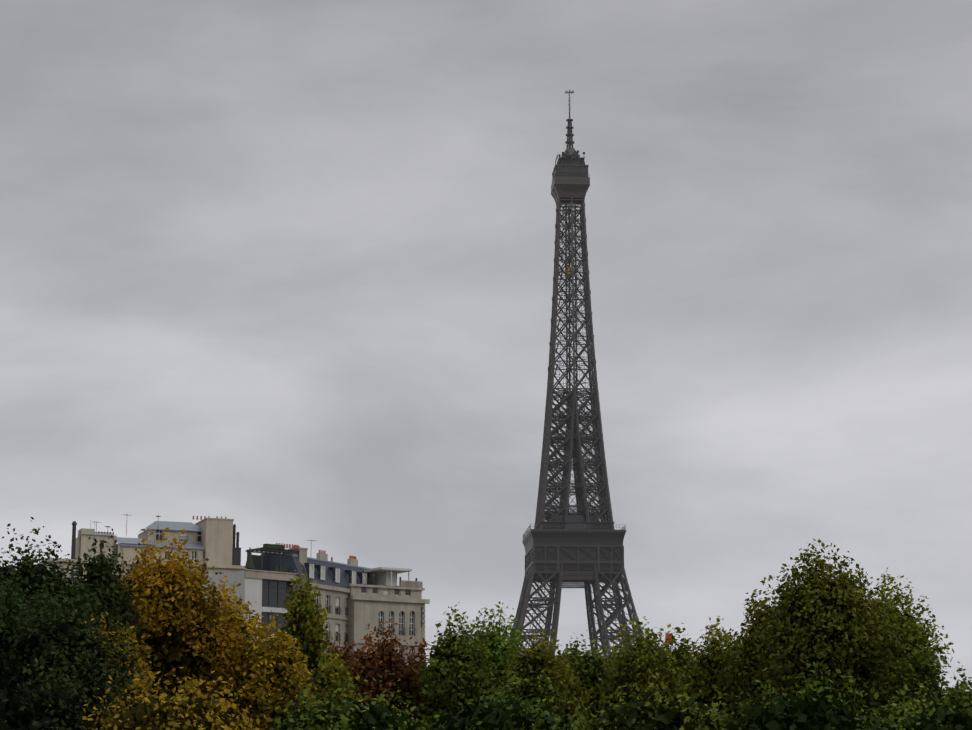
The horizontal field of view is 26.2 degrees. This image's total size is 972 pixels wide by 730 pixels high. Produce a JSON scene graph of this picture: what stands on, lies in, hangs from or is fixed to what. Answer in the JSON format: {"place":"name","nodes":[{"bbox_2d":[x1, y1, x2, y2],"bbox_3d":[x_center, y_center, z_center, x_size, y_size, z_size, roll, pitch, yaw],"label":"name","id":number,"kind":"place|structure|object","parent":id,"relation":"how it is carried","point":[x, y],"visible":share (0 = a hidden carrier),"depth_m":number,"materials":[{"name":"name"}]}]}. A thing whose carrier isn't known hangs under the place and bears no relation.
{"place":"outdoors","nodes":[
{"label":"outdoors","id":0,"kind":"place"},
{"bbox_2d":[40,515,429,664],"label":"buildings","id":1,"kind":"structure","parent":0,"point":[354,598],"depth_m":275.84,"materials":[{"name":"stone"}]},
{"bbox_2d":[0,0,971,693],"label":"sky","id":2,"kind":"structure","parent":0,"point":[283,270],"materials":[{"name":"grey"}]},
{"label":"ground","id":3,"kind":"structure","parent":0,"visible":0},
{"bbox_2d":[510,89,643,674],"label":"lattice tower","id":4,"kind":"structure","parent":3,"relation":"on","point":[570,188],"depth_m":904.38,"materials":[{"name":"metal"}]},
{"bbox_2d":[530,150,620,581],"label":"eiffel tower interior","id":5,"kind":"object","parent":4,"relation":"attached to","point":[575,520],"visible":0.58,"depth_m":897.99,"materials":[{"name":"grey metal"}]},
{"bbox_2d":[665,632,672,648],"bbox_3d":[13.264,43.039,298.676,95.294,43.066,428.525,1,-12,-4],"label":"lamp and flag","id":6,"kind":"object","parent":3,"relation":"on","point":[668,636],"visible":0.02,"depth_m":515.05,"materials":[{"name":"red fabric"}]}
]}

